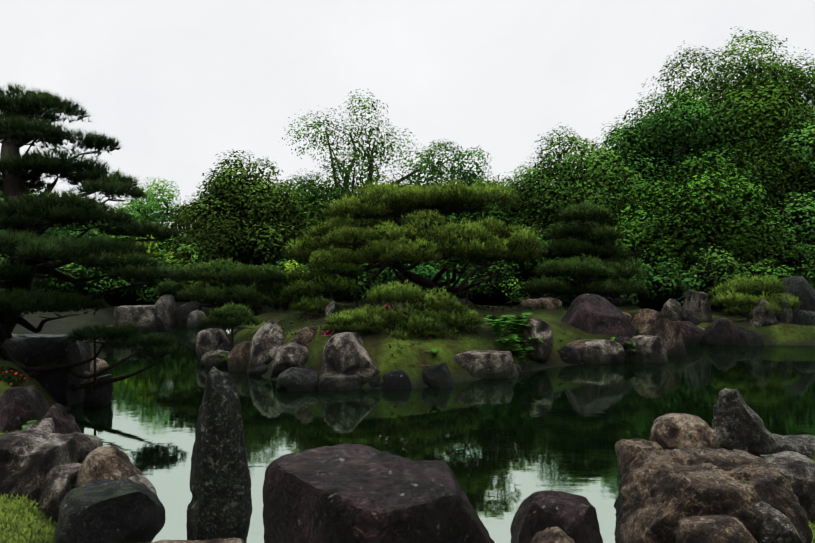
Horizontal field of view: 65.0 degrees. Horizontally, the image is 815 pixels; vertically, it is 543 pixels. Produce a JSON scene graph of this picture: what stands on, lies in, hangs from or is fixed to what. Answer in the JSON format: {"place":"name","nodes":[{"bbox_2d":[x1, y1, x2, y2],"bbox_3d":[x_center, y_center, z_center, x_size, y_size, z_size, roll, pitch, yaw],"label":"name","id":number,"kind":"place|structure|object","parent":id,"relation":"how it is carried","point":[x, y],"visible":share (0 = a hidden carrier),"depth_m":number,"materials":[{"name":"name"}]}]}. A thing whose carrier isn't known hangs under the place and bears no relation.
{"place":"outdoors","nodes":[
{"label":"outdoors","id":0,"kind":"place"},
{"bbox_2d":[77,341,91,371],"bbox_3d":[-6.687,1.866,12.991,0.470,0.908,0.681,0,0,-13],"label":"rock slab","id":1,"kind":"object","parent":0,"point":[85,351],"visible":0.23,"depth_m":12.97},
{"bbox_2d":[0,296,814,542],"bbox_3d":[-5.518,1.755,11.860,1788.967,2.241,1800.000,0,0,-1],"label":"terrain","id":2,"kind":"structure","parent":0,"point":[377,348],"depth_m":15.60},
{"bbox_2d":[0,365,26,384],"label":"red azalea","id":3,"kind":"object","parent":2,"relation":"on","point":[19,376],"visible":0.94,"depth_m":9.39,"materials":[{"name":"green plant"}]},
{"bbox_2d":[0,385,49,432],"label":"rock","id":4,"kind":"object","parent":2,"relation":"on","point":[20,406],"visible":0.52,"depth_m":6.61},
{"bbox_2d":[0,429,77,506],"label":"rock","id":5,"kind":"object","parent":2,"relation":"on","point":[30,459],"visible":0.56,"depth_m":4.88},
{"bbox_2d":[23,418,54,432],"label":"rock","id":6,"kind":"object","parent":2,"relation":"on","point":[46,425],"visible":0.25,"depth_m":5.96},
{"bbox_2d":[3,334,84,405],"bbox_3d":[-6.575,1.835,11.026,1.796,1.540,0.747,0,0,-1],"label":"rock slab","id":7,"kind":"object","parent":2,"relation":"on","point":[31,350],"visible":0.46,"depth_m":10.70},
{"bbox_2d":[0,177,106,291],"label":"tree","id":8,"kind":"object","parent":2,"relation":"on","point":[62,231],"visible":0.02,"depth_m":36.98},
{"bbox_2d":[0,260,111,297],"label":"shrub","id":9,"kind":"object","parent":2,"relation":"on","point":[75,269],"depth_m":28.57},
{"bbox_2d":[37,463,81,522],"bbox_3d":[-2.618,1.695,4.895,0.282,0.432,0.455,0,0,11],"label":"rock","id":10,"kind":"object","parent":2,"relation":"on","point":[58,484],"visible":0.58,"depth_m":4.73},
{"bbox_2d":[41,403,81,433],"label":"rock","id":11,"kind":"object","parent":2,"relation":"on","point":[64,422],"visible":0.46,"depth_m":6.36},
{"bbox_2d":[33,260,96,297],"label":"shade tree","id":12,"kind":"object","parent":2,"relation":"on","point":[44,283],"visible":0.25,"depth_m":28.78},
{"bbox_2d":[70,432,102,463],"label":"rock","id":13,"kind":"object","parent":2,"relation":"on","point":[86,444],"visible":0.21,"depth_m":5.50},
{"bbox_2d":[0,81,189,390],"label":"pine tree","id":14,"kind":"object","parent":2,"relation":"on","point":[69,206],"depth_m":9.70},
{"bbox_2d":[83,374,112,406],"bbox_3d":[-5.327,2.182,10.983,0.412,0.785,0.545,0,0,-1],"label":"rock slab","id":15,"kind":"object","parent":2,"relation":"on","point":[97,396],"visible":0.67,"depth_m":10.84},
{"bbox_2d":[90,358,108,376],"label":"shore rock","id":16,"kind":"object","parent":2,"relation":"on","point":[101,365],"visible":0.27,"depth_m":13.91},
{"bbox_2d":[44,197,158,288],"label":"tree","id":17,"kind":"object","parent":2,"relation":"on","point":[97,230],"depth_m":38.49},
{"bbox_2d":[74,446,141,487],"bbox_3d":[-2.316,1.625,4.914,0.456,0.525,0.539,0,0,-1],"label":"rock","id":18,"kind":"object","parent":2,"relation":"on","point":[107,463],"visible":0.44,"depth_m":4.82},
{"bbox_2d":[128,474,157,496],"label":"rock","id":19,"kind":"object","parent":18,"relation":"on","point":[142,480],"visible":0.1,"depth_m":4.66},
{"bbox_2d":[53,479,165,542],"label":"rock","id":20,"kind":"object","parent":2,"relation":"on","point":[116,511],"visible":1,"depth_m":4.08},
{"bbox_2d":[96,278,159,305],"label":"shade shrub","id":21,"kind":"object","parent":2,"relation":"on","point":[129,297],"visible":0.33,"depth_m":30.39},
{"bbox_2d":[92,254,177,301],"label":"shrub","id":22,"kind":"object","parent":2,"relation":"on","point":[151,289],"visible":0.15,"depth_m":30.13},
{"bbox_2d":[113,305,157,332],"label":"rock","id":23,"kind":"object","parent":2,"relation":"on","point":[145,316],"visible":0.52,"depth_m":23.64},
{"bbox_2d":[118,234,175,265],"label":"shrub","id":24,"kind":"object","parent":2,"relation":"on","point":[153,247],"depth_m":32.74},
{"bbox_2d":[111,176,187,255],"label":"tree","id":25,"kind":"object","parent":2,"relation":"on","point":[151,200],"depth_m":42.26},
{"bbox_2d":[174,301,201,324],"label":"rock","id":26,"kind":"object","parent":2,"relation":"on","point":[182,312],"visible":0.5,"depth_m":27.11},
{"bbox_2d":[148,537,244,542],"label":"flat rock","id":27,"kind":"object","parent":2,"relation":"on","point":[233,540],"visible":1,"depth_m":3.38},
{"bbox_2d":[156,232,239,280],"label":"tree","id":28,"kind":"object","parent":2,"relation":"on","point":[181,247],"depth_m":32.37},
{"bbox_2d":[179,260,244,320],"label":"shrub","id":29,"kind":"object","parent":2,"relation":"on","point":[188,264],"depth_m":28.73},
{"bbox_2d":[196,328,230,359],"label":"rock","id":30,"kind":"object","parent":2,"relation":"on","point":[208,340],"visible":0.44,"depth_m":16.46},
{"bbox_2d":[200,349,229,366],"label":"rock","id":31,"kind":"object","parent":2,"relation":"on","point":[207,359],"visible":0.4,"depth_m":15.35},
{"bbox_2d":[154,256,299,329],"bbox_3d":[-5.457,0.759,19.671,4.813,2.509,3.074,0,0,-1],"label":"island pine","id":32,"kind":"object","parent":2,"relation":"on","point":[210,271],"depth_m":19.06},
{"bbox_2d":[200,300,262,343],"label":"pine shrub","id":33,"kind":"object","parent":2,"relation":"on","point":[243,314],"depth_m":15.79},
{"bbox_2d":[227,341,250,371],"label":"shore rock","id":34,"kind":"object","parent":2,"relation":"on","point":[237,360],"visible":0.42,"depth_m":14.69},
{"bbox_2d":[198,192,285,269],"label":"shade tree","id":35,"kind":"object","parent":2,"relation":"on","point":[245,262],"visible":0.1,"depth_m":33.73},
{"bbox_2d":[164,149,321,266],"bbox_3d":[-8.797,-2.321,34.751,9.459,8.559,7.675,0,0,-1],"label":"tree","id":36,"kind":"object","parent":2,"relation":"on","point":[255,190],"depth_m":33.39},
{"bbox_2d":[248,363,268,375],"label":"shore rock","id":37,"kind":"object","parent":2,"relation":"on","point":[261,369],"visible":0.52,"depth_m":14.03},
{"bbox_2d":[205,263,316,315],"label":"island pine","id":38,"kind":"object","parent":2,"relation":"on","point":[244,295],"depth_m":18.71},
{"bbox_2d":[246,320,286,372],"bbox_3d":[-3.230,1.941,14.707,1.064,1.624,0.951,0,0,-1],"label":"rock","id":39,"kind":"object","parent":2,"relation":"on","point":[268,339],"visible":0.54,"depth_m":14.42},
{"bbox_2d":[252,260,309,310],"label":"shrub","id":40,"kind":"object","parent":2,"relation":"on","point":[289,266],"depth_m":26.81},
{"bbox_2d":[271,343,308,377],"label":"rock","id":41,"kind":"object","parent":2,"relation":"on","point":[289,355],"visible":0.58,"depth_m":13.39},
{"bbox_2d":[276,367,318,391],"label":"rock","id":42,"kind":"object","parent":2,"relation":"on","point":[293,379],"visible":0.62,"depth_m":12.24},
{"bbox_2d":[291,326,317,346],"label":"rock","id":43,"kind":"object","parent":2,"relation":"on","point":[305,336],"visible":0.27,"depth_m":13.85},
{"bbox_2d":[251,168,364,284],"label":"tree","id":44,"kind":"object","parent":2,"relation":"on","point":[307,180],"depth_m":41.53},
{"bbox_2d":[278,257,365,316],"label":"island pine","id":45,"kind":"object","parent":2,"relation":"on","point":[321,275],"depth_m":17.16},
{"bbox_2d":[317,373,366,390],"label":"rock","id":46,"kind":"object","parent":2,"relation":"on","point":[334,382],"visible":0.48,"depth_m":12.30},
{"bbox_2d":[313,273,375,302],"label":"shade shrub","id":47,"kind":"object","parent":2,"relation":"on","point":[344,297],"visible":0.1,"depth_m":28.06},
{"bbox_2d":[320,332,380,379],"bbox_3d":[-1.076,1.956,13.152,1.392,1.397,1.059,0,0,-1],"label":"rock","id":48,"kind":"object","parent":2,"relation":"on","point":[346,353],"visible":0.58,"depth_m":12.70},
{"bbox_2d":[320,309,384,333],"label":"pine shrub","id":49,"kind":"object","parent":2,"relation":"on","point":[339,319],"depth_m":13.69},
{"bbox_2d":[317,262,388,302],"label":"shrub","id":50,"kind":"object","parent":2,"relation":"on","point":[369,274],"depth_m":28.10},
{"bbox_2d":[23,312,703,428],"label":"ferns","id":51,"kind":"object","parent":2,"relation":"on","point":[497,325],"visible":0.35,"depth_m":14.87,"materials":[{"name":"green plant"}]},
{"bbox_2d":[278,89,454,266],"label":"tall tree","id":52,"kind":"object","parent":2,"relation":"on","point":[324,195],"depth_m":40.15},
{"bbox_2d":[262,443,493,542],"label":"rock","id":53,"kind":"object","parent":2,"relation":"on","point":[348,493],"visible":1,"depth_m":3.78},
{"bbox_2d":[380,369,411,389],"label":"rock","id":54,"kind":"object","parent":2,"relation":"on","point":[397,379],"visible":0.44,"depth_m":12.41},
{"bbox_2d":[356,226,446,279],"bbox_3d":[-0.453,-0.310,31.195,4.970,4.548,4.185,0,0,-1],"label":"shrub","id":55,"kind":"object","parent":2,"relation":"on","point":[436,265],"depth_m":30.77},
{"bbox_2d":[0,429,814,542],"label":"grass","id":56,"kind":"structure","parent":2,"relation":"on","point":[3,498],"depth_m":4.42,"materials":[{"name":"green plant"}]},
{"bbox_2d":[381,272,438,300],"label":"shade shrub","id":57,"kind":"object","parent":2,"relation":"on","point":[391,280],"visible":0.06,"depth_m":27.68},
{"bbox_2d":[340,279,482,340],"bbox_3d":[0.154,1.079,14.436,3.342,1.880,2.196,0,0,-1],"label":"shrub","id":58,"kind":"object","parent":2,"relation":"on","point":[433,320],"depth_m":14.11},
{"bbox_2d":[283,178,545,301],"bbox_3d":[0.194,-0.766,18.445,7.749,3.999,6.024,0,0,-1],"label":"pine tree","id":59,"kind":"object","parent":2,"relation":"on","point":[493,244],"depth_m":17.93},
{"bbox_2d":[365,262,465,301],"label":"shrub","id":60,"kind":"object","parent":2,"relation":"on","point":[427,271],"depth_m":28.16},
{"bbox_2d":[369,138,500,280],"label":"tree","id":61,"kind":"object","parent":2,"relation":"on","point":[445,148],"depth_m":41.38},
{"bbox_2d":[422,362,454,387],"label":"shore rock","id":62,"kind":"object","parent":2,"relation":"on","point":[437,376],"visible":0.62,"depth_m":12.59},
{"bbox_2d":[242,298,642,365],"bbox_3d":[0.632,1.347,19.105,11.592,1.149,9.675,0,0,-35],"label":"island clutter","id":63,"kind":"object","parent":2,"relation":"on","point":[477,306],"visible":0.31,"depth_m":17.10,"materials":[{"name":"green plant"}]},
{"bbox_2d":[420,145,522,277],"bbox_3d":[4.890,-2.896,39.707,10.388,9.778,8.717,0,0,-1],"label":"tree","id":64,"kind":"object","parent":2,"relation":"on","point":[472,175],"depth_m":38.56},
{"bbox_2d":[452,350,512,378],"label":"rock","id":65,"kind":"object","parent":2,"relation":"on","point":[488,364],"visible":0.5,"depth_m":13.53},
{"bbox_2d":[450,255,522,299],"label":"shrub","id":66,"kind":"object","parent":2,"relation":"on","point":[481,286],"depth_m":29.58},
{"bbox_2d":[464,270,518,304],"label":"shade shrub","id":67,"kind":"object","parent":2,"relation":"on","point":[496,299],"visible":0.38,"depth_m":30.10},
{"bbox_2d":[519,297,561,309],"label":"rock","id":68,"kind":"object","parent":2,"relation":"on","point":[546,302],"visible":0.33,"depth_m":18.80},
{"bbox_2d":[520,292,575,308],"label":"shade shrub","id":69,"kind":"object","parent":2,"relation":"on","point":[542,295],"visible":0.06,"depth_m":28.99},
{"bbox_2d":[499,275,600,301],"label":"shrub","id":70,"kind":"object","parent":2,"relation":"on","point":[518,297],"visible":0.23,"depth_m":29.19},
{"bbox_2d":[530,527,574,542],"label":"rock","id":71,"kind":"object","parent":2,"relation":"on","point":[552,535],"visible":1,"depth_m":3.62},
{"bbox_2d":[510,490,602,542],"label":"rock","id":72,"kind":"object","parent":2,"relation":"on","point":[573,517],"visible":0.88,"depth_m":4.26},
{"bbox_2d":[485,122,644,277],"bbox_3d":[9.540,-3.282,36.167,11.058,10.308,9.097,0,0,-1],"label":"tree","id":73,"kind":"object","parent":2,"relation":"on","point":[535,187],"depth_m":34.76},
{"bbox_2d":[519,179,615,258],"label":"shade tree","id":74,"kind":"object","parent":2,"relation":"on","point":[546,217],"visible":0.04,"depth_m":35.11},
{"bbox_2d":[557,345,581,363],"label":"rock","id":75,"kind":"object","parent":2,"relation":"on","point":[569,354],"visible":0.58,"depth_m":15.63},
{"bbox_2d":[567,339,593,362],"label":"shore rock","id":76,"kind":"object","parent":2,"relation":"on","point":[578,344],"visible":0.17,"depth_m":15.96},
{"bbox_2d":[516,201,652,307],"bbox_3d":[5.848,0.012,21.499,4.517,4.758,4.561,0,0,-1],"label":"island pine","id":77,"kind":"object","parent":2,"relation":"on","point":[596,234],"depth_m":20.82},
{"bbox_2d":[561,293,634,337],"bbox_3d":[5.119,1.550,17.562,2.194,1.908,1.631,0,0,-1],"label":"rock","id":78,"kind":"object","parent":2,"relation":"on","point":[591,313],"visible":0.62,"depth_m":17.14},
{"bbox_2d":[583,339,624,363],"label":"rock","id":79,"kind":"object","parent":2,"relation":"on","point":[598,351],"visible":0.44,"depth_m":15.81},
{"bbox_2d":[613,336,630,360],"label":"shore rock","id":80,"kind":"object","parent":2,"relation":"on","point":[621,340],"visible":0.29,"depth_m":16.50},
{"bbox_2d":[626,335,667,362],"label":"rock","id":81,"kind":"object","parent":2,"relation":"on","point":[650,349],"visible":0.5,"depth_m":16.02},
{"bbox_2d":[605,219,688,305],"bbox_3d":[10.751,-0.250,29.685,4.327,4.345,4.336,0,0,-1],"label":"shrub","id":82,"kind":"object","parent":2,"relation":"on","point":[626,239],"depth_m":28.90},
{"bbox_2d":[629,277,683,311],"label":"shade shrub","id":83,"kind":"object","parent":2,"relation":"on","point":[657,303],"visible":0.5,"depth_m":23.31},
{"bbox_2d":[632,308,685,355],"bbox_3d":[6.882,1.961,17.703,1.386,1.876,0.921,0,0,-10],"label":"shore rock","id":84,"kind":"object","parent":2,"relation":"on","point":[647,321],"visible":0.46,"depth_m":17.38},
{"bbox_2d":[619,258,703,311],"bbox_3d":[9.397,1.113,23.651,2.929,3.320,2.446,0,0,22],"label":"shrub","id":85,"kind":"object","parent":2,"relation":"on","point":[684,281],"depth_m":23.19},
{"bbox_2d":[618,146,713,220],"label":"shade tree","id":86,"kind":"object","parent":2,"relation":"on","point":[665,173],"visible":0.02,"depth_m":36.05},
{"bbox_2d":[660,299,682,320],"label":"rock","id":87,"kind":"object","parent":2,"relation":"on","point":[671,310],"visible":0.65,"depth_m":21.76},
{"bbox_2d":[586,89,788,233],"bbox_3d":[14.933,-4.181,36.282,12.825,11.959,9.730,0,0,21],"label":"tree","id":88,"kind":"object","parent":2,"relation":"on","point":[641,141],"depth_m":34.88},
{"bbox_2d":[682,290,711,324],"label":"rock","id":89,"kind":"object","parent":2,"relation":"on","point":[696,308],"visible":0.75,"depth_m":21.39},
{"bbox_2d":[602,145,803,300],"bbox_3d":[12.941,-1.979,29.879,9.820,7.775,7.376,0,0,20],"label":"tree","id":90,"kind":"object","parent":2,"relation":"on","point":[718,191],"depth_m":28.55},
{"bbox_2d":[614,447,812,542],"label":"rock","id":91,"kind":"object","parent":2,"relation":"on","point":[662,493],"visible":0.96,"depth_m":4.16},
{"bbox_2d":[676,515,756,542],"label":"rock","id":92,"kind":"object","parent":2,"relation":"on","point":[712,529],"visible":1,"depth_m":3.58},
{"bbox_2d":[702,318,738,344],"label":"rock","id":93,"kind":"object","parent":2,"relation":"on","point":[721,331],"visible":0.56,"depth_m":19.88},
{"bbox_2d":[695,262,745,298],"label":"shade shrub","id":94,"kind":"object","parent":2,"relation":"on","point":[705,282],"visible":0.27,"depth_m":25.24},
{"bbox_2d":[628,26,814,201],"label":"tree","id":95,"kind":"object","parent":2,"relation":"on","point":[777,103],"depth_m":35.46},
{"bbox_2d":[674,246,778,311],"bbox_3d":[12.619,0.433,25.616,3.998,2.999,2.638,0,0,35],"label":"shrub","id":96,"kind":"object","parent":2,"relation":"on","point":[718,259],"depth_m":25.32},
{"bbox_2d":[711,388,777,456],"bbox_3d":[3.136,1.600,5.952,0.549,1.032,0.606,0,0,42],"label":"rock","id":97,"kind":"object","parent":2,"relation":"on","point":[737,423],"visible":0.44,"depth_m":5.82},
{"bbox_2d":[736,330,763,345],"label":"shore rock","id":98,"kind":"object","parent":2,"relation":"on","point":[749,337],"visible":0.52,"depth_m":19.64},
{"bbox_2d":[708,274,802,317],"bbox_3d":[11.711,0.910,21.382,3.285,1.799,2.592,0,0,-1],"label":"shrub","id":99,"kind":"object","parent":2,"relation":"on","point":[737,288],"depth_m":21.10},
{"bbox_2d":[699,263,814,296],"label":"shrub","id":100,"kind":"object","parent":2,"relation":"on","point":[775,270],"visible":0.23,"depth_m":24.30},
{"bbox_2d":[743,299,777,327],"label":"rock","id":101,"kind":"object","parent":2,"relation":"on","point":[757,317],"visible":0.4,"depth_m":20.40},
{"bbox_2d":[744,272,790,300],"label":"shade shrub","id":102,"kind":"object","parent":2,"relation":"on","point":[761,293],"visible":0.12,"depth_m":23.98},
{"bbox_2d":[736,221,814,272],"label":"shrub","id":103,"kind":"object","parent":2,"relation":"on","point":[808,248],"depth_m":27.70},
{"bbox_2d":[752,501,803,542],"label":"rock","id":104,"kind":"object","parent":2,"relation":"on","point":[775,525],"visible":0.56,"depth_m":3.80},
{"bbox_2d":[742,118,814,257],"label":"tree","id":105,"kind":"object","parent":2,"relation":"on","point":[790,206],"depth_m":33.19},
{"bbox_2d":[775,294,792,323],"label":"rock","id":106,"kind":"object","parent":2,"relation":"on","point":[787,317],"visible":0.31,"depth_m":20.95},
{"bbox_2d":[760,451,814,522],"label":"rock","id":107,"kind":"object","parent":2,"relation":"on","point":[796,470],"visible":0.25,"depth_m":4.44,"materials":[{"name":"grey-brown rock"}]},
{"bbox_2d":[772,434,814,458],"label":"rock","id":108,"kind":"object","parent":2,"relation":"on","point":[804,445],"visible":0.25,"depth_m":6.21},
{"bbox_2d":[777,253,814,287],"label":"shrub","id":109,"kind":"object","parent":2,"relation":"on","point":[811,261],"depth_m":26.14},
{"bbox_2d":[778,276,814,314],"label":"rock","id":110,"kind":"object","parent":2,"relation":"on","point":[802,288],"visible":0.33,"depth_m":22.32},
{"bbox_2d":[780,179,814,257],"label":"shade tree","id":111,"kind":"object","parent":2,"relation":"on","point":[801,212],"visible":0.04,"depth_m":33.23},
{"bbox_2d":[793,310,814,325],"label":"rock","id":112,"kind":"object","parent":2,"relation":"on","point":[802,317],"visible":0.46,"depth_m":20.66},
{"bbox_2d":[0,0,814,233],"label":"sky","id":113,"kind":"structure","parent":0,"point":[181,84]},
{"bbox_2d":[67,319,814,542],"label":"pond water","id":114,"kind":"structure","parent":0,"point":[503,449],"depth_m":10.04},
{"bbox_2d":[157,315,169,329],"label":"rock","id":115,"kind":"object","parent":114,"relation":"in","point":[163,323],"visible":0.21,"depth_m":24.79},
{"bbox_2d":[154,294,176,325],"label":"rock","id":116,"kind":"object","parent":114,"relation":"in","point":[165,305],"visible":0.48,"depth_m":26.79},
{"bbox_2d":[187,310,205,326],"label":"rock","id":117,"kind":"object","parent":114,"relation":"in","point":[196,317],"visible":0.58,"depth_m":26.22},
{"bbox_2d":[186,366,252,542],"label":"standing rock","id":118,"kind":"object","parent":114,"relation":"in","point":[219,505],"visible":1,"depth_m":5.06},
{"bbox_2d":[517,318,553,362],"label":"rock","id":119,"kind":"object","parent":114,"relation":"in","point":[539,328],"visible":0.75,"depth_m":15.04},
{"bbox_2d":[673,321,703,345],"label":"rock","id":120,"kind":"object","parent":114,"relation":"in","point":[692,334],"visible":0.42,"depth_m":19.64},
{"bbox_2d":[488,252,538,283],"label":"shrub","id":121,"kind":"object","parent":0,"point":[526,273],"visible":0.1,"depth_m":29.91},
{"bbox_2d":[476,223,561,303],"bbox_3d":[5.301,-0.207,30.504,4.155,4.216,3.761,0,0,-1],"label":"shrub","id":122,"kind":"object","parent":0,"point":[538,262],"depth_m":29.66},
{"bbox_2d":[605,242,663,286],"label":"shrub","id":123,"kind":"object","parent":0,"point":[637,254],"visible":0.17,"depth_m":28.87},
{"bbox_2d":[629,218,738,307],"bbox_3d":[13.284,0.252,31.099,5.484,5.713,5.452,0,0,-1],"label":"shrub","id":124,"kind":"object","parent":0,"point":[685,245],"visible":0.02,"depth_m":29.03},
{"bbox_2d":[748,247,812,273],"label":"shrub","id":125,"kind":"object","parent":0,"point":[790,264],"depth_m":27.80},
{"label":"rock on the shore","id":126,"kind":"object","parent":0,"visible":0},
{"bbox_2d":[615,438,662,476],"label":"rock","id":127,"kind":"object","parent":126,"relation":"on","point":[627,451],"visible":0.46,"depth_m":5.46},
{"bbox_2d":[649,413,718,449],"bbox_3d":[2.491,1.592,5.664,0.520,0.645,0.560,0,0,-44],"label":"rock","id":128,"kind":"object","parent":126,"relation":"on","point":[672,431],"visible":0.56,"depth_m":5.57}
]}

